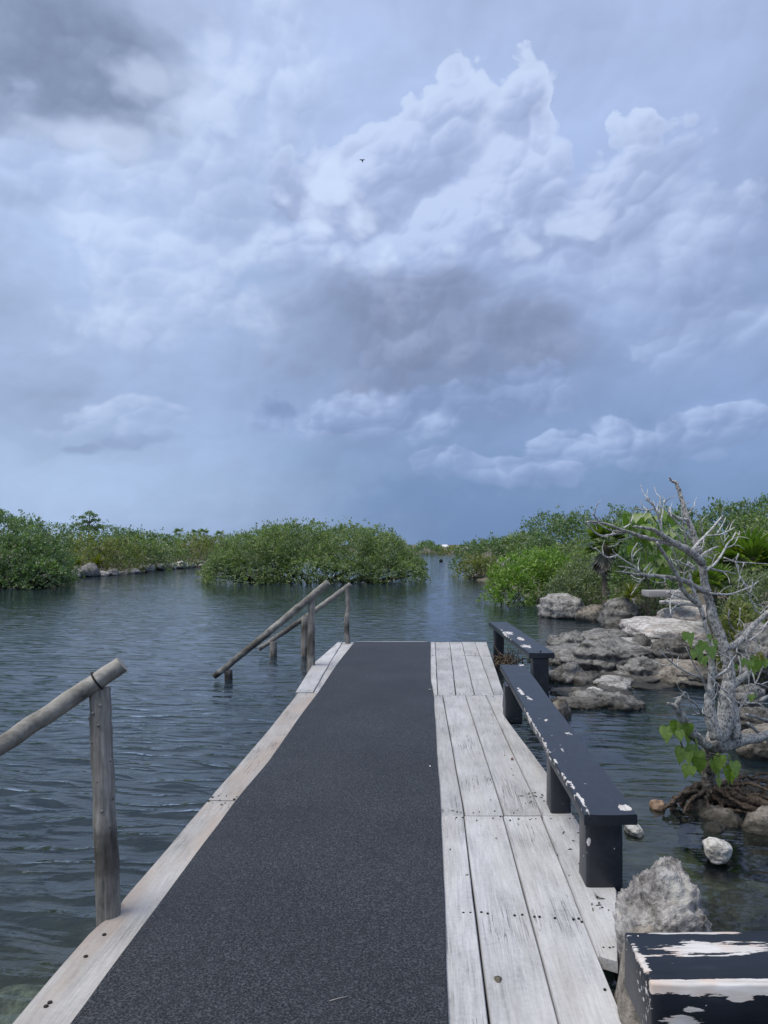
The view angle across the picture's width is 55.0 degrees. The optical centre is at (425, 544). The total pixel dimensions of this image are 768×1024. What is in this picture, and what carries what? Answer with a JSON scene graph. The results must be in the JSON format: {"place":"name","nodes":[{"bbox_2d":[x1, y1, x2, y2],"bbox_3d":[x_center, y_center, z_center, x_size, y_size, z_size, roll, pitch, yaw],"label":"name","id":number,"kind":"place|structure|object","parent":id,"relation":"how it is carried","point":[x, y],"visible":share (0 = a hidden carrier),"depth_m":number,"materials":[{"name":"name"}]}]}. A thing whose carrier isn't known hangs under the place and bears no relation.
{"place":"outdoors","nodes":[
{"label":"outdoors","id":0,"kind":"place"},
{"bbox_2d":[0,545,767,995],"bbox_3d":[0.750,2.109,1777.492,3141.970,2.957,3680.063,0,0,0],"label":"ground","id":1,"kind":"structure","parent":0,"point":[46,919],"depth_m":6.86,"materials":[{"name":"liquid"}]},
{"bbox_2d":[0,984,44,1023],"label":"rock","id":2,"kind":"object","parent":1,"relation":"on","point":[15,1000],"visible":0.33,"depth_m":2.84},
{"bbox_2d":[0,509,89,589],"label":"mangrove","id":3,"kind":"object","parent":1,"relation":"on","point":[33,553],"visible":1,"depth_m":29.90,"materials":[{"name":"green plant"}]},
{"bbox_2d":[45,515,92,560],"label":"shrub","id":4,"kind":"object","parent":1,"relation":"on","point":[62,528],"visible":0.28,"depth_m":49.22,"materials":[{"name":"green plant"}]},
{"bbox_2d":[68,552,89,566],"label":"rosette plant","id":5,"kind":"object","parent":1,"relation":"on","point":[78,562],"visible":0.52,"depth_m":40.41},
{"bbox_2d":[72,568,90,576],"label":"rock","id":6,"kind":"object","parent":1,"relation":"on","point":[87,573],"visible":0.45,"depth_m":39.25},
{"bbox_2d":[74,511,106,559],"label":"tree","id":7,"kind":"object","parent":1,"relation":"on","point":[89,522],"visible":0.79,"depth_m":51.92,"materials":[{"name":"green plant"}]},
{"bbox_2d":[81,562,99,576],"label":"rock","id":8,"kind":"object","parent":1,"relation":"on","point":[94,569],"visible":0.56,"depth_m":39.79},
{"bbox_2d":[83,551,110,567],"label":"rosette plant","id":9,"kind":"object","parent":1,"relation":"on","point":[97,558],"visible":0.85,"depth_m":41.88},
{"bbox_2d":[99,571,109,575],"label":"rock","id":10,"kind":"object","parent":1,"relation":"on","point":[103,573],"visible":0.41,"depth_m":40.25,"materials":[{"name":"stone"}]},
{"bbox_2d":[69,534,148,572],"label":"shrub","id":11,"kind":"object","parent":1,"relation":"on","point":[113,551],"visible":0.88,"depth_m":43.34,"materials":[{"name":"green plant"}]},
{"bbox_2d":[65,526,157,567],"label":"shrub","id":12,"kind":"object","parent":1,"relation":"on","point":[116,537],"visible":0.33,"depth_m":47.30,"materials":[{"name":"green plant"}]},
{"bbox_2d":[106,569,119,575],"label":"rock","id":13,"kind":"object","parent":1,"relation":"on","point":[113,572],"visible":0.58,"depth_m":41.25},
{"bbox_2d":[92,520,143,562],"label":"shrub","id":14,"kind":"object","parent":1,"relation":"on","point":[117,533],"visible":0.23,"depth_m":52.34,"materials":[{"name":"green plant"}]},
{"bbox_2d":[118,571,128,574],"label":"rock","id":15,"kind":"object","parent":1,"relation":"on","point":[123,572],"visible":0.37,"depth_m":42.29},
{"bbox_2d":[125,568,140,573],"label":"rock","id":16,"kind":"object","parent":1,"relation":"on","point":[135,571],"visible":0.43,"depth_m":43.76,"materials":[{"name":"stone"}]},
{"bbox_2d":[137,565,149,572],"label":"rock","id":17,"kind":"object","parent":1,"relation":"on","point":[146,569],"visible":0.26,"depth_m":45.85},
{"bbox_2d":[147,564,154,570],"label":"rock","id":18,"kind":"object","parent":1,"relation":"on","point":[152,567],"visible":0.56,"depth_m":47.87,"materials":[{"name":"stone"}]},
{"bbox_2d":[119,524,190,561],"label":"shrub","id":19,"kind":"object","parent":1,"relation":"on","point":[161,535],"visible":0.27,"depth_m":56.52,"materials":[{"name":"green plant"}]},
{"bbox_2d":[121,535,198,570],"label":"shrub","id":20,"kind":"object","parent":1,"relation":"on","point":[161,547],"visible":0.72,"depth_m":48.67,"materials":[{"name":"green plant"}]},
{"bbox_2d":[157,564,163,569],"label":"rock","id":21,"kind":"object","parent":1,"relation":"on","point":[159,567],"visible":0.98,"depth_m":48.82,"materials":[{"name":"stone"}]},
{"bbox_2d":[172,528,183,537],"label":"fan palm","id":22,"kind":"object","parent":1,"relation":"on","point":[176,530],"visible":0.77,"depth_m":74.81,"materials":[{"name":"green plant"}]},
{"bbox_2d":[191,529,200,553],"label":"fan palm","id":23,"kind":"object","parent":1,"relation":"on","point":[194,531],"visible":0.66,"depth_m":77.92,"materials":[{"name":"green plant"}]},
{"bbox_2d":[167,533,225,565],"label":"shrub","id":24,"kind":"object","parent":1,"relation":"on","point":[197,544],"visible":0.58,"depth_m":55.97,"materials":[{"name":"green plant"}]},
{"bbox_2d":[198,528,209,546],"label":"fan palm","id":25,"kind":"object","parent":1,"relation":"on","point":[203,530],"visible":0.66,"depth_m":78.84,"materials":[{"name":"green plant"}]},
{"bbox_2d":[167,531,243,560],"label":"shrub","id":26,"kind":"object","parent":1,"relation":"on","point":[189,536],"visible":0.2,"depth_m":66.30,"materials":[{"name":"green plant"}]},
{"bbox_2d":[215,530,225,536],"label":"fan palm","id":27,"kind":"object","parent":1,"relation":"on","point":[219,532],"visible":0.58,"depth_m":81.92,"materials":[{"name":"green plant"}]},
{"bbox_2d":[195,515,430,584],"bbox_3d":[-5.347,0.173,35.160,11.345,3.286,8.340,0,0,0],"label":"mangrove","id":28,"kind":"object","parent":1,"relation":"in","point":[283,557],"visible":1,"depth_m":32.95,"materials":[{"name":"green plant"}]},
{"bbox_2d":[13,641,621,1023],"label":"boardwalk","id":29,"kind":"structure","parent":1,"relation":"on","point":[530,935],"depth_m":3.32,"materials":[{"name":"grey wood"}]},
{"bbox_2d":[0,657,127,926],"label":"handrail","id":30,"kind":"object","parent":29,"relation":"attached to","point":[94,687],"visible":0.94,"depth_m":3.00,"materials":[{"name":"wood"}]},
{"bbox_2d":[70,642,448,1023],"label":"rubber mat","id":31,"kind":"object","parent":29,"relation":"on","point":[307,886],"visible":1,"depth_m":3.22,"materials":[{"name":"rubber"}]},
{"bbox_2d":[212,580,329,679],"bbox_3d":[-1.962,1.487,9.345,1.522,2.088,0.149,0,0,4],"label":"handrail","id":32,"kind":"object","parent":29,"relation":"attached to","point":[225,669],"visible":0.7,"depth_m":9.29,"materials":[{"name":"wood"}]},
{"bbox_2d":[258,582,351,656],"bbox_3d":[-1.874,1.556,11.405,1.473,1.949,0.159,0,0,0],"label":"handrail","id":33,"kind":"object","parent":29,"relation":"attached to","point":[272,641],"visible":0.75,"depth_m":11.36,"materials":[{"name":"wood"}]},
{"bbox_2d":[210,718,608,910],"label":"deck litter","id":34,"kind":"object","parent":29,"relation":"on","point":[531,818],"visible":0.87,"depth_m":3.69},
{"bbox_2d":[500,664,636,891],"bbox_3d":[0.839,1.389,5.285,0.279,0.403,4.071,0,0,0],"label":"bench","id":35,"kind":"object","parent":29,"relation":"on","point":[578,777],"visible":0.95,"depth_m":3.84,"materials":[{"name":"paint"}]},
{"bbox_2d":[409,539,445,556],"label":"shrub","id":36,"kind":"object","parent":1,"relation":"on","point":[423,545],"visible":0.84,"depth_m":126.80,"materials":[{"name":"green plant"}]},
{"bbox_2d":[427,544,485,554],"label":"shrub","id":37,"kind":"object","parent":1,"relation":"on","point":[450,548],"visible":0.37,"depth_m":123.63,"materials":[{"name":"green plant"}]},
{"bbox_2d":[452,550,499,579],"bbox_3d":[2.977,1.020,37.271,2.663,1.485,3.773,0,0,-29],"label":"shrub","id":38,"kind":"object","parent":1,"relation":"on","point":[479,562],"visible":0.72,"depth_m":36.94,"materials":[{"name":"green plant"}]},
{"bbox_2d":[474,573,487,578],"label":"rock","id":39,"kind":"object","parent":1,"relation":"on","point":[476,577],"visible":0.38,"depth_m":36.68,"materials":[{"name":"stone"}]},
{"bbox_2d":[447,531,525,572],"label":"shrub","id":40,"kind":"object","parent":1,"relation":"on","point":[485,544],"visible":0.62,"depth_m":43.96,"materials":[{"name":"green plant"}]},
{"bbox_2d":[489,529,540,558],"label":"shrub","id":41,"kind":"object","parent":1,"relation":"on","point":[511,537],"visible":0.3,"depth_m":45.62,"materials":[{"name":"green plant"}]},
{"bbox_2d":[489,622,554,697],"bbox_3d":[1.196,1.603,9.720,0.283,0.859,3.278,0,0,-3],"label":"bench","id":42,"kind":"object","parent":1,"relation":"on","point":[538,653],"visible":0.75,"depth_m":8.76,"materials":[{"name":"paint"}]},
{"bbox_2d":[492,644,527,668],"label":"dried seaweed","id":43,"kind":"object","parent":42,"relation":"on","point":[506,659],"visible":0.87,"depth_m":10.25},
{"bbox_2d":[476,542,592,607],"bbox_3d":[3.271,0.824,21.712,3.751,1.846,3.142,0,0,-24],"label":"shrub","id":44,"kind":"object","parent":1,"relation":"on","point":[524,571],"visible":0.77,"depth_m":21.22,"materials":[{"name":"green plant"}]},
{"bbox_2d":[527,643,580,665],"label":"rock","id":45,"kind":"object","parent":1,"relation":"on","point":[573,645],"visible":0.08,"depth_m":11.48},
{"bbox_2d":[510,505,598,566],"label":"shrub","id":46,"kind":"object","parent":1,"relation":"on","point":[535,537],"visible":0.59,"depth_m":40.35,"materials":[{"name":"green plant"}]},
{"bbox_2d":[536,593,584,629],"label":"rock","id":47,"kind":"object","parent":1,"relation":"on","point":[560,606],"visible":0.68,"depth_m":17.22,"materials":[{"name":"stone"}]},
{"bbox_2d":[549,646,574,670],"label":"rock","id":48,"kind":"object","parent":1,"relation":"on","point":[559,651],"visible":0.16,"depth_m":10.63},
{"bbox_2d":[553,698,572,723],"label":"rock","id":49,"kind":"object","parent":1,"relation":"on","point":[562,707],"visible":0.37,"depth_m":7.34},
{"bbox_2d":[545,630,581,645],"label":"rock","id":50,"kind":"object","parent":1,"relation":"on","point":[558,640],"visible":0.34,"depth_m":12.48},
{"bbox_2d":[549,662,583,688],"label":"rock","id":51,"kind":"object","parent":1,"relation":"on","point":[563,675],"visible":0.34,"depth_m":9.19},
{"bbox_2d":[575,604,602,621],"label":"rock","id":52,"kind":"object","parent":1,"relation":"on","point":[589,613],"visible":0.48,"depth_m":16.52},
{"bbox_2d":[549,684,632,698],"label":"rock","id":53,"kind":"object","parent":1,"relation":"in","point":[558,691],"visible":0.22,"depth_m":8.53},
{"bbox_2d":[542,551,645,605],"bbox_3d":[4.225,0.894,18.831,2.778,1.671,3.768,0,0,0],"label":"shrub","id":54,"kind":"object","parent":1,"relation":"on","point":[573,586],"visible":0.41,"depth_m":18.33,"materials":[{"name":"green plant"}]},
{"bbox_2d":[559,528,633,564],"bbox_3d":[6.824,0.476,28.950,2.864,2.311,5.217,0,0,-18],"label":"shrub","id":55,"kind":"object","parent":1,"relation":"on","point":[579,547],"visible":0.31,"depth_m":29.36,"materials":[{"name":"green plant"}]},
{"bbox_2d":[572,628,629,642],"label":"rock","id":56,"kind":"object","parent":1,"relation":"on","point":[593,633],"visible":0.26,"depth_m":11.78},
{"bbox_2d":[576,517,630,603],"bbox_3d":[4.163,0.424,16.989,1.469,2.220,1.403,0,0,0],"label":"fan palm","id":57,"kind":"object","parent":1,"relation":"on","point":[601,564],"visible":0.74,"depth_m":16.91,"materials":[{"name":"plant"}]},
{"bbox_2d":[559,634,655,671],"bbox_3d":[2.629,1.655,10.217,1.443,0.764,1.316,0,0,-29],"label":"rock","id":58,"kind":"object","parent":1,"relation":"on","point":[606,653],"visible":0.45,"depth_m":9.93,"materials":[{"name":"stone"}]},
{"bbox_2d":[568,687,652,746],"bbox_3d":[2.009,1.897,7.992,0.885,0.666,0.824,0,0,-16],"label":"rock","id":59,"kind":"object","parent":1,"relation":"on","point":[631,710],"visible":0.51,"depth_m":7.74,"materials":[{"name":"stone"}]},
{"bbox_2d":[550,696,607,728],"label":"rock","id":60,"kind":"object","parent":59,"relation":"on","point":[590,717],"visible":0.52,"depth_m":7.71,"materials":[{"name":"stone"}]},
{"bbox_2d":[604,617,621,629],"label":"rock","id":61,"kind":"object","parent":1,"relation":"on","point":[612,623],"visible":0.28,"depth_m":13.51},
{"bbox_2d":[597,596,641,627],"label":"rock","id":62,"kind":"object","parent":1,"relation":"on","point":[624,608],"visible":0.55,"depth_m":14.37,"materials":[{"name":"stone"}]},
{"bbox_2d":[611,576,649,601],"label":"rosette plant","id":63,"kind":"object","parent":62,"relation":"on","point":[630,587],"visible":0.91,"depth_m":14.36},
{"bbox_2d":[570,670,682,702],"bbox_3d":[2.504,1.862,9.686,1.899,0.449,2.123,0,0,25],"label":"rock","id":64,"kind":"object","parent":1,"relation":"on","point":[650,688],"visible":0.18,"depth_m":8.88,"materials":[{"name":"stone"}]},
{"bbox_2d":[572,670,599,686],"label":"rock","id":65,"kind":"object","parent":64,"relation":"on","point":[584,678],"visible":0.45,"depth_m":9.10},
{"bbox_2d":[593,675,638,698],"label":"rock","id":66,"kind":"object","parent":64,"relation":"on","point":[624,683],"visible":0.42,"depth_m":8.89,"materials":[{"name":"stone"}]},
{"bbox_2d":[613,655,661,676],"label":"rock","id":67,"kind":"object","parent":64,"relation":"on","point":[642,666],"visible":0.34,"depth_m":9.40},
{"bbox_2d":[624,824,643,839],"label":"rock","id":68,"kind":"object","parent":1,"relation":"in","point":[636,832],"visible":0.93,"depth_m":4.38,"materials":[{"name":"white stone"}]},
{"bbox_2d":[621,637,650,647],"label":"rock","id":69,"kind":"object","parent":1,"relation":"on","point":[626,638],"visible":0.06,"depth_m":11.02,"materials":[{"name":"stone"}]},
{"bbox_2d":[614,924,659,1023],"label":"rock","id":70,"kind":"object","parent":1,"relation":"on","point":[627,1012],"visible":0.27,"depth_m":2.39,"materials":[{"name":"stone"}]},
{"bbox_2d":[631,633,651,646],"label":"rock","id":71,"kind":"object","parent":1,"relation":"on","point":[642,639],"visible":0.38,"depth_m":10.91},
{"bbox_2d":[632,596,651,615],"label":"rock","id":72,"kind":"object","parent":1,"relation":"on","point":[641,606],"visible":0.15,"depth_m":14.74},
{"bbox_2d":[627,637,657,642],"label":"rock","id":73,"kind":"object","parent":1,"relation":"on","point":[653,640],"visible":0.04,"depth_m":11.07,"materials":[{"name":"stone"}]},
{"bbox_2d":[602,535,686,615],"bbox_3d":[4.623,0.692,15.560,1.477,1.912,2.639,0,0,0],"label":"shrub","id":74,"kind":"object","parent":1,"relation":"on","point":[623,555],"visible":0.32,"depth_m":15.58,"materials":[{"name":"green plant"}]},
{"bbox_2d":[591,499,716,567],"bbox_3d":[10.929,-0.326,35.320,5.861,3.872,6.158,0,0,0],"label":"shrub","id":75,"kind":"object","parent":1,"relation":"on","point":[619,514],"visible":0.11,"depth_m":35.46,"materials":[{"name":"green plant"}]},
{"bbox_2d":[620,510,689,615],"bbox_3d":[4.305,0.396,13.693,1.303,2.073,1.373,0,0,0],"label":"broad leaf shrub","id":76,"kind":"object","parent":1,"relation":"on","point":[662,568],"visible":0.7,"depth_m":13.68,"materials":[{"name":"plant"}]},
{"bbox_2d":[641,589,669,596],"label":"stone slab","id":77,"kind":"structure","parent":1,"relation":"on","point":[654,593],"depth_m":12.80,"materials":[{"name":"stone"}]},
{"bbox_2d":[649,799,665,813],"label":"rock","id":78,"kind":"object","parent":1,"relation":"in","point":[655,805],"visible":0.91,"depth_m":4.81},
{"bbox_2d":[613,856,711,980],"bbox_3d":[0.876,1.569,2.756,0.308,0.748,0.311,0,0,-15],"label":"rock","id":79,"kind":"object","parent":1,"relation":"on","point":[663,895],"visible":0.52,"depth_m":2.70,"materials":[{"name":"stone"}]},
{"bbox_2d":[619,616,705,638],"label":"rock","id":80,"kind":"object","parent":1,"relation":"on","point":[654,627],"visible":0.44,"depth_m":11.39,"materials":[{"name":"stone"}]},
{"bbox_2d":[659,600,696,606],"bbox_3d":[4.165,0.962,12.098,0.622,0.118,0.090,0,0,18],"label":"driftwood","id":81,"kind":"object","parent":80,"relation":"on","point":[682,601],"visible":0.57,"depth_m":12.06,"materials":[{"name":"wood"}]},
{"bbox_2d":[648,636,692,659],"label":"rock","id":82,"kind":"object","parent":1,"relation":"on","point":[676,646],"visible":0.43,"depth_m":9.98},
{"bbox_2d":[645,697,701,719],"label":"rock","id":83,"kind":"object","parent":1,"relation":"on","point":[656,706],"visible":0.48,"depth_m":8.43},
{"bbox_2d":[654,658,706,692],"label":"rock","id":84,"kind":"object","parent":1,"relation":"on","point":[667,675],"visible":0.3,"depth_m":9.13,"materials":[{"name":"stone"}]},
{"bbox_2d":[656,605,720,620],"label":"rock","id":85,"kind":"object","parent":1,"relation":"on","point":[688,613],"visible":0.29,"depth_m":12.82,"materials":[{"name":"stone"}]},
{"bbox_2d":[670,590,691,605],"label":"stone block","id":86,"kind":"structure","parent":85,"relation":"on","point":[676,597],"depth_m":12.50,"materials":[{"name":"stone"}]},
{"bbox_2d":[648,519,736,588],"bbox_3d":[7.423,0.368,21.097,2.190,2.348,4.505,0,0,45],"label":"shrub","id":87,"kind":"object","parent":1,"relation":"on","point":[708,539],"visible":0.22,"depth_m":21.46,"materials":[{"name":"green plant"}]},
{"bbox_2d":[676,798,714,849],"bbox_3d":[1.788,1.867,4.852,0.262,0.384,0.276,0,0,-43],"label":"rock","id":88,"kind":"object","parent":1,"relation":"on","point":[683,832],"visible":0.28,"depth_m":4.80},
{"bbox_2d":[625,931,767,1023],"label":"bench","id":89,"kind":"object","parent":1,"relation":"on","point":[698,978],"visible":1,"depth_m":2.05,"materials":[{"name":"paint"}]},
{"bbox_2d":[685,638,720,664],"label":"rock","id":90,"kind":"object","parent":1,"relation":"on","point":[695,642],"visible":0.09,"depth_m":10.29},
{"bbox_2d":[675,666,742,699],"bbox_3d":[3.428,1.736,9.181,0.985,0.411,0.863,0,0,0],"label":"rock","id":91,"kind":"object","parent":1,"relation":"on","point":[695,683],"visible":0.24,"depth_m":8.90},
{"bbox_2d":[689,619,729,636],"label":"rock","id":92,"kind":"object","parent":1,"relation":"on","point":[698,623],"visible":0.09,"depth_m":11.40,"materials":[{"name":"stone"}]},
{"bbox_2d":[680,562,739,637],"bbox_3d":[4.211,0.908,10.793,0.877,1.356,0.927,0,0,0],"label":"fan palm","id":93,"kind":"object","parent":1,"relation":"on","point":[716,579],"visible":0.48,"depth_m":10.69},
{"bbox_2d":[687,820,743,866],"bbox_3d":[1.769,1.833,4.514,0.316,0.264,0.314,0,0,0],"label":"rock","id":94,"kind":"object","parent":1,"relation":"on","point":[720,830],"visible":0.75,"depth_m":4.44,"materials":[{"name":"stone"}]},
{"bbox_2d":[702,837,732,864],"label":"rock","id":95,"kind":"object","parent":1,"relation":"in","point":[717,851],"visible":1,"depth_m":3.96,"materials":[{"name":"white stone"}]},
{"bbox_2d":[698,805,743,869],"bbox_3d":[1.900,1.876,4.649,0.336,0.435,0.324,0,0,0],"label":"rock","id":96,"kind":"object","parent":1,"relation":"on","point":[731,819],"visible":0.38,"depth_m":4.59,"materials":[{"name":"stone"}]},
{"bbox_2d":[585,477,767,832],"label":"bare tree","id":97,"kind":"object","parent":96,"relation":"on","point":[723,734],"visible":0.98,"depth_m":4.88,"materials":[{"name":"grey plant"}]},
{"bbox_2d":[700,901,748,931],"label":"rock","id":98,"kind":"object","parent":1,"relation":"on","point":[721,919],"visible":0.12,"depth_m":3.58,"materials":[{"name":"stone"}]},
{"bbox_2d":[691,492,767,571],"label":"shrub","id":99,"kind":"object","parent":1,"relation":"on","point":[729,510],"visible":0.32,"depth_m":26.40,"materials":[{"name":"green plant"}]},
{"bbox_2d":[704,887,767,931],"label":"rock","id":100,"kind":"object","parent":1,"relation":"on","point":[747,908],"visible":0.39,"depth_m":3.68,"materials":[{"name":"stone"}]},
{"bbox_2d":[704,525,767,584],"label":"fan palm","id":101,"kind":"object","parent":1,"relation":"on","point":[754,546],"visible":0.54,"depth_m":11.78,"materials":[{"name":"plant"}]},
{"bbox_2d":[707,564,767,661],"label":"shrub","id":102,"kind":"object","parent":1,"relation":"on","point":[760,586],"visible":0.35,"depth_m":10.24,"materials":[{"name":"green plant"}]},
{"bbox_2d":[712,593,766,687],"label":"shrub","id":103,"kind":"object","parent":1,"relation":"on","point":[745,617],"visible":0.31,"depth_m":9.22,"materials":[{"name":"green plant"}]},
{"bbox_2d":[717,683,765,706],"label":"rock","id":104,"kind":"object","parent":1,"relation":"on","point":[740,691],"visible":0.34,"depth_m":7.08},
{"bbox_2d":[716,502,767,587],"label":"shrub","id":105,"kind":"object","parent":1,"relation":"on","point":[759,524],"visible":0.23,"depth_m":19.86,"materials":[{"name":"green plant"}]},
{"bbox_2d":[733,622,767,691],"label":"rock","id":106,"kind":"object","parent":1,"relation":"on","point":[762,638],"visible":0.52,"depth_m":8.51,"materials":[{"name":"stone"}]},
{"bbox_2d":[735,723,767,767],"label":"rock","id":107,"kind":"object","parent":1,"relation":"on","point":[753,755],"visible":0.64,"depth_m":5.92,"materials":[{"name":"stone"}]},
{"bbox_2d":[738,805,767,881],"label":"rock","id":108,"kind":"object","parent":1,"relation":"on","point":[753,859],"visible":0.9,"depth_m":4.40,"materials":[{"name":"stone"}]},
{"bbox_2d":[739,706,767,730],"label":"rock","id":109,"kind":"object","parent":1,"relation":"in","point":[761,711],"visible":0.34,"depth_m":6.32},
{"bbox_2d":[0,0,767,544],"label":"sky","id":110,"kind":"structure","parent":0,"point":[539,280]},
{"bbox_2d":[724,806,745,818],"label":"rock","id":111,"kind":"object","parent":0,"point":[742,815],"visible":0.02,"depth_m":4.81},
{"bbox_2d":[716,775,767,797],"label":"rock","id":112,"kind":"object","parent":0,"point":[749,789],"visible":0.15,"depth_m":4.97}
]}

